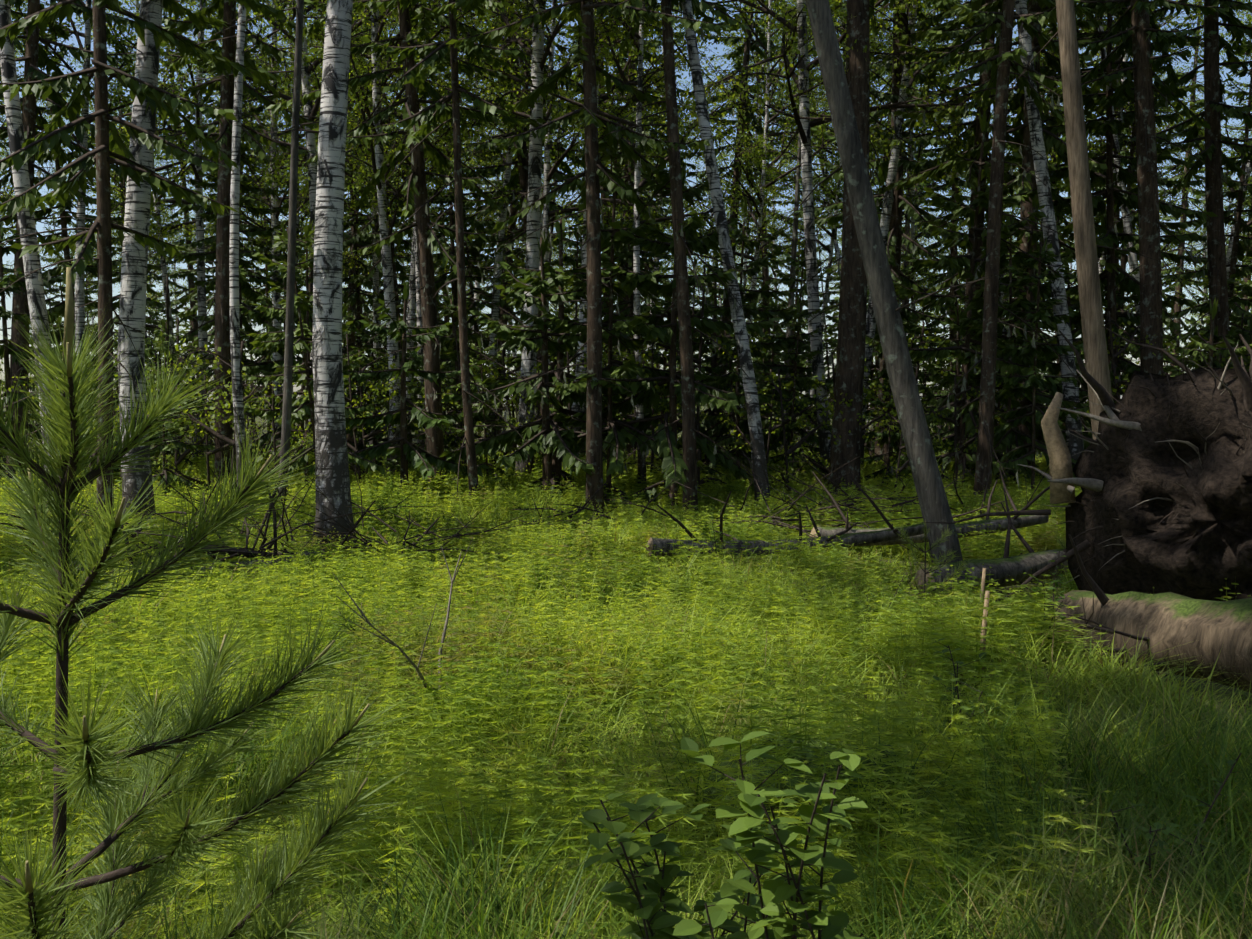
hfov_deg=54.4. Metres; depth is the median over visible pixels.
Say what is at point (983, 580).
survey stake
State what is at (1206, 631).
mossy fallen log
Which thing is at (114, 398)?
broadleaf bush
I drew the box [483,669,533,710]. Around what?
pine sapling
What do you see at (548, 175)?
birch tree
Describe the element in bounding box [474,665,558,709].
moss hummock
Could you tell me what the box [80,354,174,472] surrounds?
young spruce
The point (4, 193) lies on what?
birch tree
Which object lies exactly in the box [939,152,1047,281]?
tree
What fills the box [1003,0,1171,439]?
tan snag
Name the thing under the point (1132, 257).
birch crown
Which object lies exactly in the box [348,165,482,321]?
tree
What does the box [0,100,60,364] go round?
tree
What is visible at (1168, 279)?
tree
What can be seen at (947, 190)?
birch tree
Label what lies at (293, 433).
broadleaf bush
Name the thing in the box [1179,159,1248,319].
tree
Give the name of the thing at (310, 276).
spruce tree
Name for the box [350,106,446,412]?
spruce tree
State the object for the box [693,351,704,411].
tree
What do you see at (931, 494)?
leaning snag
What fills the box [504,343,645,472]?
broadleaf bush
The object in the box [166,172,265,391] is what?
tree
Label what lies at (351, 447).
broadleaf bush
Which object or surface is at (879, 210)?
spruce tree
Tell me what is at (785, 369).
young spruce
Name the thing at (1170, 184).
spruce tree
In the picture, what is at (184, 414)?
young spruce
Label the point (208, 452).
broadleaf bush
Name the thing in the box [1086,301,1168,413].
young spruce
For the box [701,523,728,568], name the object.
shrub
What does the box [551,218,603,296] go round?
tree
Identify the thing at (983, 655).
shrub
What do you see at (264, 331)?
tree
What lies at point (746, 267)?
birch tree
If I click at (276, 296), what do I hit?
birch tree
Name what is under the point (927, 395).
young spruce
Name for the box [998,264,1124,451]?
young spruce
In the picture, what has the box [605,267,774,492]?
broadleaf bush
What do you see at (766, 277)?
spruce tree
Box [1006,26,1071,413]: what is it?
spruce tree
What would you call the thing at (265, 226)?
birch tree
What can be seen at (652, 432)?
broadleaf bush
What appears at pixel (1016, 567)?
dry fallen log
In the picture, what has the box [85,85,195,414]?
spruce tree
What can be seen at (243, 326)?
tree
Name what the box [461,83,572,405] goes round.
birch tree
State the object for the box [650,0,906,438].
birch tree
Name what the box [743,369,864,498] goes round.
sapling
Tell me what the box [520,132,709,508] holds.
young spruce
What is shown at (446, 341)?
young spruce
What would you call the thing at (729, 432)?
broadleaf bush
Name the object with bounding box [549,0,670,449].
spruce tree
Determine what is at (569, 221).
birch tree
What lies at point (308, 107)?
birch tree
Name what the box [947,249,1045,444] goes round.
young spruce
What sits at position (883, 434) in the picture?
young spruce
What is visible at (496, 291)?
birch tree
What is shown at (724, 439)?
young spruce
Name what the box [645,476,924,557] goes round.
fallen log
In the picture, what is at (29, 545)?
shrub
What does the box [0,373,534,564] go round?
dead brush
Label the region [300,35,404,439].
spruce tree
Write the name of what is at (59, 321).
young spruce
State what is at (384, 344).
young spruce
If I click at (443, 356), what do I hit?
young spruce
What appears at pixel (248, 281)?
spruce tree
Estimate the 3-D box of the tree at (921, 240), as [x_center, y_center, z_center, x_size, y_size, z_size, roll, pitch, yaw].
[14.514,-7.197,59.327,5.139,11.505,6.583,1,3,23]
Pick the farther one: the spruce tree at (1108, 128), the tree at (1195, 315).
the tree at (1195, 315)
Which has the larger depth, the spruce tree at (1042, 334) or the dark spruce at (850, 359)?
the spruce tree at (1042, 334)
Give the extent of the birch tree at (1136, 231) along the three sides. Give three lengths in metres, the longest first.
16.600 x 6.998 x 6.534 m
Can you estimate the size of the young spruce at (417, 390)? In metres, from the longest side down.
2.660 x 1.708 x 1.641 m
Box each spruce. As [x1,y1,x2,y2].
[0,0,286,527]
[0,224,92,481]
[0,327,31,464]
[0,364,40,469]
[2,316,115,460]
[17,352,116,475]
[80,298,178,479]
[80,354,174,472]
[115,318,213,498]
[145,333,202,466]
[158,358,212,452]
[203,266,355,463]
[235,218,366,484]
[235,310,372,476]
[242,223,385,490]
[302,281,489,490]
[309,306,370,451]
[310,327,425,471]
[345,305,383,444]
[350,291,424,451]
[352,316,444,471]
[357,343,412,441]
[359,0,549,502]
[379,360,460,476]
[400,294,540,471]
[407,301,502,462]
[426,0,734,510]
[436,230,638,505]
[440,212,679,489]
[446,338,519,483]
[446,349,517,444]
[484,230,575,463]
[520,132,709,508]
[535,226,618,427]
[550,158,781,511]
[568,364,628,461]
[570,327,624,457]
[597,0,763,514]
[622,298,706,463]
[626,255,740,480]
[646,261,775,474]
[677,331,768,464]
[678,197,809,470]
[696,346,739,444]
[700,345,795,479]
[724,300,806,451]
[729,283,810,446]
[739,246,837,470]
[749,299,832,473]
[752,308,782,425]
[772,361,832,464]
[778,0,932,495]
[809,292,942,469]
[822,211,941,455]
[861,377,909,487]
[865,107,1084,483]
[882,0,1092,498]
[885,340,953,471]
[890,301,1038,479]
[901,289,955,452]
[921,276,1064,456]
[926,191,1115,479]
[928,353,960,461]
[934,283,1005,451]
[941,211,1088,485]
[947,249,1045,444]
[975,238,1089,492]
[994,358,1064,454]
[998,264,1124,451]
[1035,370,1050,440]
[1051,0,1251,401]
[1063,214,1183,449]
[1080,0,1251,367]
[1085,362,1130,438]
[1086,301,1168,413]
[1163,297,1251,375]
[1163,310,1181,372]
[1163,346,1179,376]
[1175,325,1250,371]
[1177,274,1251,367]
[1228,316,1251,371]
[1229,227,1251,353]
[1231,304,1247,364]
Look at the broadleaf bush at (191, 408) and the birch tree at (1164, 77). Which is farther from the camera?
the birch tree at (1164, 77)
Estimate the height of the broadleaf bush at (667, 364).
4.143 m
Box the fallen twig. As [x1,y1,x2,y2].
[332,538,472,691]
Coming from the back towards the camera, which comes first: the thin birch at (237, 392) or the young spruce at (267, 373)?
the young spruce at (267, 373)
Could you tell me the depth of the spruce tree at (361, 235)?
33.59 m
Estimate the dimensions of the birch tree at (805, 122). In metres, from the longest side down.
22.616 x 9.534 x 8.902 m
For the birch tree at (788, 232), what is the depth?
47.36 m
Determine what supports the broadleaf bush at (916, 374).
on the forest floor
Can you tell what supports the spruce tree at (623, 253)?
on the forest floor
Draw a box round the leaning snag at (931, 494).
[782,0,1012,566]
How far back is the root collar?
11.09 m
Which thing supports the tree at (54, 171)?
on the forest floor
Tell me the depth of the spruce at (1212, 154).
21.59 m
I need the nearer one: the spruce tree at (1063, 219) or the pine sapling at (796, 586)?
the pine sapling at (796, 586)
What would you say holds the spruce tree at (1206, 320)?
on the forest floor
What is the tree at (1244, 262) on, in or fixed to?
on the forest floor
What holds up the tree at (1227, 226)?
on the forest floor
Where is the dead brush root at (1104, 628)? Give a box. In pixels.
[1052,594,1223,676]
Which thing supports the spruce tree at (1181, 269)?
on the forest floor
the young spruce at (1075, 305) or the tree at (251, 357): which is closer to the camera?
the young spruce at (1075, 305)
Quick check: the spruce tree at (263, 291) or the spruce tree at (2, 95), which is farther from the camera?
the spruce tree at (263, 291)
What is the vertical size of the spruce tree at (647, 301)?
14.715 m
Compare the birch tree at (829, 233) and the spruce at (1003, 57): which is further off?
the birch tree at (829, 233)
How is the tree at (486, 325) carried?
on the forest floor
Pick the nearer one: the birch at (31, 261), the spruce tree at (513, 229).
the birch at (31, 261)
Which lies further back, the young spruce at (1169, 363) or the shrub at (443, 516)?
the young spruce at (1169, 363)
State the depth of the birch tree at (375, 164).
21.20 m
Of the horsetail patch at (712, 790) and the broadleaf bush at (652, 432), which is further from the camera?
the broadleaf bush at (652, 432)
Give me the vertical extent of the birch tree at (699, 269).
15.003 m
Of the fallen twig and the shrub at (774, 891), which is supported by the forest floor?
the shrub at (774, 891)
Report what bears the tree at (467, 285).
on the forest floor
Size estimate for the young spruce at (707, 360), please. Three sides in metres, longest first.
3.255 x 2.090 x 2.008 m
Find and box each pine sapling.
[0,267,420,938]
[149,549,203,586]
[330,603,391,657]
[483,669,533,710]
[704,636,743,672]
[785,575,827,609]
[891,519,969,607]
[1053,537,1065,549]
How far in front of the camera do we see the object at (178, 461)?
19.81 m
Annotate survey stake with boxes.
[979,568,985,607]
[980,591,989,670]
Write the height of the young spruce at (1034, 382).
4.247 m
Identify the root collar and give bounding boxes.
[908,578,1007,595]
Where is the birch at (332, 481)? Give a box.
[259,0,433,546]
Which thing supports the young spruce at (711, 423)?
on the forest floor
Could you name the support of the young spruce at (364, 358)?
on the forest floor
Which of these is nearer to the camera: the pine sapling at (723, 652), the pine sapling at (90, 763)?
the pine sapling at (90, 763)
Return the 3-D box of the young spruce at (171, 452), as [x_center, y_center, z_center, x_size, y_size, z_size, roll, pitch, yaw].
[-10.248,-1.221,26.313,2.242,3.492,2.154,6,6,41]
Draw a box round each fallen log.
[69,483,326,582]
[195,460,440,561]
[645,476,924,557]
[810,467,1049,545]
[912,488,1067,596]
[1049,534,1251,692]
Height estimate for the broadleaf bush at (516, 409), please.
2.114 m
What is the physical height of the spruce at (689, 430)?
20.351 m
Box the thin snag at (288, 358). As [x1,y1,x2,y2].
[179,0,367,507]
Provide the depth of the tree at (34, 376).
75.80 m
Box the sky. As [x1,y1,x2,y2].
[0,0,1251,403]
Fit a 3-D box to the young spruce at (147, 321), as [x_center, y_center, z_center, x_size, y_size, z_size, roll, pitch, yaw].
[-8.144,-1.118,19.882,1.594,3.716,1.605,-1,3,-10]
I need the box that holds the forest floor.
[2,404,1251,938]
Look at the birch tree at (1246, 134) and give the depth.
24.78 m
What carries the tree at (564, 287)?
on the forest floor
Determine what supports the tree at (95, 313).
on the forest floor
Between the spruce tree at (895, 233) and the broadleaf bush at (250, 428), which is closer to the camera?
the spruce tree at (895, 233)
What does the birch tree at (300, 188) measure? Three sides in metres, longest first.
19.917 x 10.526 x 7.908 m
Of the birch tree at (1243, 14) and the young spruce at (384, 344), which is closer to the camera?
the birch tree at (1243, 14)
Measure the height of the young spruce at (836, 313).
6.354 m
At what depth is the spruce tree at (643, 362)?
51.79 m
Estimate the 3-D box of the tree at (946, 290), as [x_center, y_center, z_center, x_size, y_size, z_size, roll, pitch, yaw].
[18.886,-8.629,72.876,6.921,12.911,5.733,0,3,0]
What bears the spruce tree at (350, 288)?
on the forest floor
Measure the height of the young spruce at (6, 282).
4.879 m
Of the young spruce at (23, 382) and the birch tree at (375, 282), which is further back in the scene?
the birch tree at (375, 282)
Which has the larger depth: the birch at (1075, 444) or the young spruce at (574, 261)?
the young spruce at (574, 261)
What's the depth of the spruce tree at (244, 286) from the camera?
23.89 m
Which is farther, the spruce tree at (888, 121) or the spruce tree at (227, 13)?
the spruce tree at (888, 121)
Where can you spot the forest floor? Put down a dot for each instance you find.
(922, 562)
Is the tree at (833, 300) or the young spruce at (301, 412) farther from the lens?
the tree at (833, 300)
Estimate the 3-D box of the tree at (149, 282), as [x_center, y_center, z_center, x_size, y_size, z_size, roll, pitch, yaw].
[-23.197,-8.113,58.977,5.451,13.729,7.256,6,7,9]
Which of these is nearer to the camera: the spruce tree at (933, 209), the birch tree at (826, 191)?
the birch tree at (826, 191)
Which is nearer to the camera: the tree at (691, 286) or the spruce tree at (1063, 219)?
the spruce tree at (1063, 219)
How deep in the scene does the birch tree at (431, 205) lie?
49.60 m
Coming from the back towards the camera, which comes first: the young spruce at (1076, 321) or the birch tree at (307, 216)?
the birch tree at (307, 216)
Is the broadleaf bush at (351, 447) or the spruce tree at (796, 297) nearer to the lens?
the broadleaf bush at (351, 447)
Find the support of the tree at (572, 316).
on the forest floor
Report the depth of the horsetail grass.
5.06 m
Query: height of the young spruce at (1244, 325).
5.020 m
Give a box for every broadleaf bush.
[1,375,149,491]
[2,331,164,430]
[84,349,230,491]
[87,342,167,442]
[91,358,202,470]
[96,276,268,472]
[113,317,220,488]
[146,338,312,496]
[152,376,281,494]
[195,416,233,459]
[197,385,268,444]
[210,376,256,439]
[233,386,312,494]
[292,334,397,482]
[301,350,457,476]
[385,324,510,446]
[422,355,515,464]
[458,341,572,465]
[480,405,518,436]
[482,384,570,481]
[495,394,551,452]
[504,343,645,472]
[583,339,680,472]
[602,346,679,459]
[604,300,707,424]
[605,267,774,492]
[705,413,763,450]
[717,388,823,485]
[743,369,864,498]
[769,354,939,485]
[773,379,877,469]
[857,408,956,496]
[862,322,956,484]
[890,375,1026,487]
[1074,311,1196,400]
[1085,356,1167,420]
[1166,342,1249,367]
[1197,313,1245,368]
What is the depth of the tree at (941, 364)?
52.24 m
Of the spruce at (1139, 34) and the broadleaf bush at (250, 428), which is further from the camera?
the broadleaf bush at (250, 428)
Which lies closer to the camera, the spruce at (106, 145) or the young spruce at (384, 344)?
the spruce at (106, 145)
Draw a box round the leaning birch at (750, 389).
[681,0,769,505]
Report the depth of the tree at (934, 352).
60.82 m
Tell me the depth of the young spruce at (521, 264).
24.75 m
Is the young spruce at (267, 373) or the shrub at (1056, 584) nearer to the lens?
the shrub at (1056, 584)
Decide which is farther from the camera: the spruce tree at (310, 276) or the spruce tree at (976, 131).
the spruce tree at (310, 276)
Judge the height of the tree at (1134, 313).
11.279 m
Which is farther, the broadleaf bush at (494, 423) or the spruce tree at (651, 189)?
the spruce tree at (651, 189)
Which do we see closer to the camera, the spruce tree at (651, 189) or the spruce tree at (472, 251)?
the spruce tree at (472, 251)
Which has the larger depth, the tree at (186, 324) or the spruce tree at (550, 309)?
the tree at (186, 324)
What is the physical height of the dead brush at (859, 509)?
1.761 m
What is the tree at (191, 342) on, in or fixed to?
on the forest floor
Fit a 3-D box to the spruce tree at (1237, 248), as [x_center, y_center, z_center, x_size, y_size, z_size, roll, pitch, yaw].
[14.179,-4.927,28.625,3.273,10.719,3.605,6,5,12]
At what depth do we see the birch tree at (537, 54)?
21.11 m
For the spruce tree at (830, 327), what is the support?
on the forest floor
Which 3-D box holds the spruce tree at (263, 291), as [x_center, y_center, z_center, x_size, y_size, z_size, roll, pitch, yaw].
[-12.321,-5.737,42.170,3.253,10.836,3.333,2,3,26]
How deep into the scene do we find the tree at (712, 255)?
58.87 m
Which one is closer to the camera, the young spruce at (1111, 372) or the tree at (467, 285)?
the young spruce at (1111, 372)
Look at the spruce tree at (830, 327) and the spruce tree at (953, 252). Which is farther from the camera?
the spruce tree at (830, 327)
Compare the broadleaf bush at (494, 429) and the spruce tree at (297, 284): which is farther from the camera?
the spruce tree at (297, 284)
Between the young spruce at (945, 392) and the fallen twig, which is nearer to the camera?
the fallen twig
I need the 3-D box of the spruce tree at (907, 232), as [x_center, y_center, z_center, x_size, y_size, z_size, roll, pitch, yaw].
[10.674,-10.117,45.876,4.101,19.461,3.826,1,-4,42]
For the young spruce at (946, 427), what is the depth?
35.39 m
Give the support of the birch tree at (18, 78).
on the forest floor
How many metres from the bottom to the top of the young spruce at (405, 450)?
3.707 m
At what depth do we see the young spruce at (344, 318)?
26.21 m
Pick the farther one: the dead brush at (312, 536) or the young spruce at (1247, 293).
the young spruce at (1247, 293)
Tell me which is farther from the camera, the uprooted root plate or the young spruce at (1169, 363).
the young spruce at (1169, 363)
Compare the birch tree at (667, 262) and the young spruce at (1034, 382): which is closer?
the young spruce at (1034, 382)
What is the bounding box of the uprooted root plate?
[922,326,1251,601]
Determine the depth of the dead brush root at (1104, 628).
6.73 m
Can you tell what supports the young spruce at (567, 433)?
on the forest floor
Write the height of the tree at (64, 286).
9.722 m
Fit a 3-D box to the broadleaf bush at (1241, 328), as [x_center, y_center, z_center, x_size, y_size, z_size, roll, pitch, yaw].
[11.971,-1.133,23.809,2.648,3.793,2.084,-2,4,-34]
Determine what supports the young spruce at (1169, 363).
on the forest floor
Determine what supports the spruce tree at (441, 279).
on the forest floor
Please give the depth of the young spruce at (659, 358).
23.39 m
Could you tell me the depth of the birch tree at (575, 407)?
22.72 m
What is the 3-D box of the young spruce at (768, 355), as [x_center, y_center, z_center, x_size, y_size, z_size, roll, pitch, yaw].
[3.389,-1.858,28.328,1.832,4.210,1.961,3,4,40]
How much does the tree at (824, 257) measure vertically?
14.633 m
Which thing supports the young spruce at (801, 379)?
on the forest floor
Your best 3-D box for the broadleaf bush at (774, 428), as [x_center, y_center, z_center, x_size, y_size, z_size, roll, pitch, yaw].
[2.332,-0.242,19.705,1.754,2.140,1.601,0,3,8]
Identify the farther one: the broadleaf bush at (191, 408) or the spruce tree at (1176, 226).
the spruce tree at (1176, 226)
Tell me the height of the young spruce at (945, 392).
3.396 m
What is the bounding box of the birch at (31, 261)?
[0,0,114,513]
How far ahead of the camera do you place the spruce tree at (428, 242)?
19.59 m
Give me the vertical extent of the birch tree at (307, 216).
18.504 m
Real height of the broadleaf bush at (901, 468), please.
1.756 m
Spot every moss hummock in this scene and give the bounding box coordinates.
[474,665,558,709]
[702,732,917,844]
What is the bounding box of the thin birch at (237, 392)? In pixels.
[161,4,260,505]
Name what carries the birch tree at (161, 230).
on the forest floor
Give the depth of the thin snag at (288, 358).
15.68 m
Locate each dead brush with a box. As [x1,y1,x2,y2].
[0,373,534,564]
[151,495,446,565]
[504,445,919,551]
[728,406,1074,560]
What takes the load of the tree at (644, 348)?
on the forest floor
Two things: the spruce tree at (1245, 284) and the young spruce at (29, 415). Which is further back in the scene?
the spruce tree at (1245, 284)
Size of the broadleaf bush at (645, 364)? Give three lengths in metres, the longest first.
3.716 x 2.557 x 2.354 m
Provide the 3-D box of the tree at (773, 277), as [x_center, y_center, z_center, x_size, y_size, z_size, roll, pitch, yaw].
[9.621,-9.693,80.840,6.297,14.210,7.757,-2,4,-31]
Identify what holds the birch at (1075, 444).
on the forest floor
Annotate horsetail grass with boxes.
[0,443,1251,938]
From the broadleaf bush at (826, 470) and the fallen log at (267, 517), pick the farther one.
the broadleaf bush at (826, 470)
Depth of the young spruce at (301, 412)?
17.27 m
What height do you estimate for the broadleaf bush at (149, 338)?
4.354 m
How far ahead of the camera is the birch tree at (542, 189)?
48.88 m
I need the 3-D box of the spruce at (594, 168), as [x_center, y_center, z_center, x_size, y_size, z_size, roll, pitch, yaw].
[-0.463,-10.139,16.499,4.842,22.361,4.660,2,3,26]
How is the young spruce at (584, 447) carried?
on the forest floor
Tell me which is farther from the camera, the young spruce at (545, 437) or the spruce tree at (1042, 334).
the spruce tree at (1042, 334)
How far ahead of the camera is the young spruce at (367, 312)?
44.61 m
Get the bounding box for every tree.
[0,0,123,391]
[0,0,170,474]
[0,9,68,335]
[0,14,149,441]
[0,49,68,130]
[0,80,14,319]
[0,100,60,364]
[1,46,194,294]
[10,0,190,470]
[29,328,37,422]
[30,276,61,412]
[40,215,96,408]
[44,226,118,331]
[45,247,94,349]
[52,0,310,453]
[59,35,242,435]
[60,197,210,317]
[63,220,113,390]
[70,31,188,413]
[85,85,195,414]
[93,0,457,368]
[94,160,194,392]
[94,187,243,428]
[133,0,326,480]
[147,305,170,429]
[151,6,242,442]
[152,14,312,450]
[156,298,187,441]
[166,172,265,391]
[169,10,304,442]
[175,15,283,421]
[175,279,213,436]
[176,0,419,447]
[180,0,363,448]
[182,307,212,400]
[184,242,268,437]
[186,29,371,386]
[214,165,311,447]
[218,10,432,426]
[228,0,556,475]
[242,66,307,424]
[242,277,271,439]
[253,323,282,394]
[256,31,429,287]
[266,0,545,482]
[270,0,531,442]
[270,212,342,396]
[278,54,362,367]
[298,21,403,447]
[299,197,371,327]
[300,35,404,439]
[304,96,413,448]
[306,82,472,365]
[315,7,449,411]
[318,8,474,440]
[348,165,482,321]
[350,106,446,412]
[364,2,577,434]
[379,106,483,444]
[394,0,677,475]
[398,87,507,446]
[400,5,474,435]
[402,0,523,438]
[408,0,757,486]
[416,0,628,452]
[425,55,582,415]
[427,1,704,415]
[435,212,491,320]
[442,0,567,436]
[447,1,569,434]
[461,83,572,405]
[469,299,518,353]
[482,62,582,432]
[504,0,737,466]
[508,214,572,372]
[510,245,578,337]
[542,181,582,370]
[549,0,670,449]
[549,56,577,266]
[550,4,708,418]
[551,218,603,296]
[554,0,692,451]
[554,1,771,365]
[554,265,579,363]
[600,10,685,448]
[601,254,664,366]
[602,139,670,455]
[608,103,744,302]
[612,102,689,429]
[641,260,677,395]
[642,228,707,362]
[644,76,772,429]
[648,0,1058,481]
[667,166,785,429]
[675,0,816,434]
[679,0,838,295]
[688,8,842,418]
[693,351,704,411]
[697,87,924,429]
[699,16,934,443]
[714,0,980,210]
[717,1,806,417]
[717,221,801,321]
[725,1,970,450]
[728,286,759,438]
[736,223,803,419]
[745,269,786,428]
[746,270,773,372]
[754,207,830,439]
[757,94,820,452]
[780,248,825,433]
[787,0,992,384]
[794,0,998,461]
[796,203,841,421]
[802,291,834,428]
[809,0,1014,466]
[815,248,840,411]
[817,229,926,304]
[829,119,926,407]
[829,176,937,431]
[838,34,932,392]
[840,0,1106,468]
[872,2,948,444]
[892,0,1159,469]
[900,2,949,390]
[900,211,964,428]
[900,239,949,360]
[901,1,1007,452]
[902,119,1049,279]
[918,248,966,428]
[918,308,947,432]
[925,228,963,335]
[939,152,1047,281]
[950,28,1076,452]
[986,22,1127,452]
[1002,151,1019,316]
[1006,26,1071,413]
[1013,0,1216,399]
[1036,0,1249,311]
[1037,0,1226,401]
[1046,8,1204,426]
[1061,18,1205,365]
[1062,215,1120,286]
[1103,261,1172,397]
[1129,0,1236,374]
[1154,0,1251,297]
[1158,1,1251,156]
[1159,80,1251,325]
[1160,245,1184,372]
[1161,21,1251,367]
[1163,225,1224,349]
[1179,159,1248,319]
[1180,176,1251,309]
[1190,17,1251,341]
[1208,232,1251,297]
[1209,176,1251,368]
[1221,0,1251,29]
[1221,12,1251,157]
[1237,40,1251,62]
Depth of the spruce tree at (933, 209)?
50.32 m
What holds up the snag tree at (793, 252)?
on the forest floor
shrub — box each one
[17,531,41,562]
[428,510,454,540]
[577,793,778,938]
[582,731,869,938]
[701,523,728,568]
[863,574,907,640]
[933,638,1000,750]
[1029,551,1079,668]
[1109,752,1242,925]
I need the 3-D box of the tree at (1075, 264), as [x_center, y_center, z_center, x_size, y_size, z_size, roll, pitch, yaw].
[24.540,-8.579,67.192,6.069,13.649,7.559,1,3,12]
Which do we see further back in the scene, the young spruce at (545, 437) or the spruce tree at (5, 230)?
the spruce tree at (5, 230)
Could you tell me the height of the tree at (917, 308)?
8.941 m
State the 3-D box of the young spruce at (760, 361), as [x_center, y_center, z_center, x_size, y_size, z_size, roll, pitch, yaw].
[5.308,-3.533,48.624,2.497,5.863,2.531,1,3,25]
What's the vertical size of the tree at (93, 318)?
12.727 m
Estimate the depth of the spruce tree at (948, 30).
21.26 m
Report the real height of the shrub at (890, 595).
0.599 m
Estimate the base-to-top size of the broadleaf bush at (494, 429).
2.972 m
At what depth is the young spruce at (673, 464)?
17.42 m
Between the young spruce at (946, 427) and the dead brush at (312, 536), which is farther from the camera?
the young spruce at (946, 427)
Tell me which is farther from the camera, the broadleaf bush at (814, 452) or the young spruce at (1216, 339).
the broadleaf bush at (814, 452)
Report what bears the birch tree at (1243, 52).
on the forest floor
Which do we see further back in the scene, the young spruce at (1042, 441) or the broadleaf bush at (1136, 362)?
the broadleaf bush at (1136, 362)
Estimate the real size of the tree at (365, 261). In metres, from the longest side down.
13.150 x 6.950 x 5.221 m
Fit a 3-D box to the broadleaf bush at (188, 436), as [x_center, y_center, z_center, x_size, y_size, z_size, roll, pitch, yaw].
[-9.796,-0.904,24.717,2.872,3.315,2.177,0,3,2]
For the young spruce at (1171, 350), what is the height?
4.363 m
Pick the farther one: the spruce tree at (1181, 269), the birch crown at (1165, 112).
the spruce tree at (1181, 269)
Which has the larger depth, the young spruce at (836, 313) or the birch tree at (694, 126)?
the young spruce at (836, 313)
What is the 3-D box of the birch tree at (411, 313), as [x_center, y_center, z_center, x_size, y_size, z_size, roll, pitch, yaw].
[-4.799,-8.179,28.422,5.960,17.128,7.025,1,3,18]
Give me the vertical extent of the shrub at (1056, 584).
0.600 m
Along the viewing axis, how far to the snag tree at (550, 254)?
45.22 m
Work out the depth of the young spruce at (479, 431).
42.89 m
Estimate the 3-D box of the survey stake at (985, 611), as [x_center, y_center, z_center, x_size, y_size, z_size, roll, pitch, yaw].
[1.807,0.822,6.141,0.055,0.422,0.032,0,3,-1]
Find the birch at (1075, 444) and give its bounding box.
[1015,0,1083,477]
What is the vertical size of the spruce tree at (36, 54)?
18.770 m
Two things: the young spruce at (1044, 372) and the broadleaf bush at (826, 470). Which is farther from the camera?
the young spruce at (1044, 372)
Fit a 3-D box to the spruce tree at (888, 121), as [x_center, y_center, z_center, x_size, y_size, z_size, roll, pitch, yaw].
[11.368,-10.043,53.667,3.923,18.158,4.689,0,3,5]
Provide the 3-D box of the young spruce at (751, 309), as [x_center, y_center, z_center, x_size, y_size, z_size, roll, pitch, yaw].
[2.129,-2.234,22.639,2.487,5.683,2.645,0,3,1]
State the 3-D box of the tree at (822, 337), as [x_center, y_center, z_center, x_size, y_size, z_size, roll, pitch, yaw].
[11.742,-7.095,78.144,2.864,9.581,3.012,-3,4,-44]
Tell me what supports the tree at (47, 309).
on the forest floor
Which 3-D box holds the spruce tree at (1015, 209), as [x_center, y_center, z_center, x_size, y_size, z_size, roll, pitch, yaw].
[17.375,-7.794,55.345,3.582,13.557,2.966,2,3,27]
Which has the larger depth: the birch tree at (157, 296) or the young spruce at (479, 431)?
the birch tree at (157, 296)
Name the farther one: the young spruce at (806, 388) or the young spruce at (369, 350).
the young spruce at (369, 350)
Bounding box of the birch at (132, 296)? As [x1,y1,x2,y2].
[74,0,162,524]
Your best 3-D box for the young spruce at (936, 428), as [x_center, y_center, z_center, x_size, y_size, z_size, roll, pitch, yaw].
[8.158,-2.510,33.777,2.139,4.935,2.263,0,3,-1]
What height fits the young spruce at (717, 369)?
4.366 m
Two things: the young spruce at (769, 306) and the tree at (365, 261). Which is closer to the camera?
the young spruce at (769, 306)
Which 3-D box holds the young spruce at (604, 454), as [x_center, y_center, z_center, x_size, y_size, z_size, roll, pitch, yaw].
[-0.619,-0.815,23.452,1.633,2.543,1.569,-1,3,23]
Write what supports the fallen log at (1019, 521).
on the forest floor
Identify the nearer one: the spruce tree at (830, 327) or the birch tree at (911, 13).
the birch tree at (911, 13)
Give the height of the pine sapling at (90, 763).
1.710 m
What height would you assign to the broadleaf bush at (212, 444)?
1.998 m
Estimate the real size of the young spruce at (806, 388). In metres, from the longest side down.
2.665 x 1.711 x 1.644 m
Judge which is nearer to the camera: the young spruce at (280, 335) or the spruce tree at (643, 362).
the young spruce at (280, 335)
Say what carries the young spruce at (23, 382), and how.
on the forest floor
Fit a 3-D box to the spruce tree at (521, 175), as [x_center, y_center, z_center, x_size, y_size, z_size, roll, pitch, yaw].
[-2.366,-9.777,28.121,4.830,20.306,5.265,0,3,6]
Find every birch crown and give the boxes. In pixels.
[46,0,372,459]
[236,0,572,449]
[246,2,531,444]
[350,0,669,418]
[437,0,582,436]
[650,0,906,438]
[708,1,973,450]
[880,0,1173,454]
[943,0,1195,342]
[973,0,1251,420]
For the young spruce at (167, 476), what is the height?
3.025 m
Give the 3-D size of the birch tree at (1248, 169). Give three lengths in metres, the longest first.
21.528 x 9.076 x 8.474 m
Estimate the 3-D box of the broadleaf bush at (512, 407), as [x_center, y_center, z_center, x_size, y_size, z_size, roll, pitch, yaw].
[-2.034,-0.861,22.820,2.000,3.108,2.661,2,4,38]
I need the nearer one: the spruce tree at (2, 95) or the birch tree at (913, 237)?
the spruce tree at (2, 95)
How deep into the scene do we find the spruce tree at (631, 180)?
31.79 m

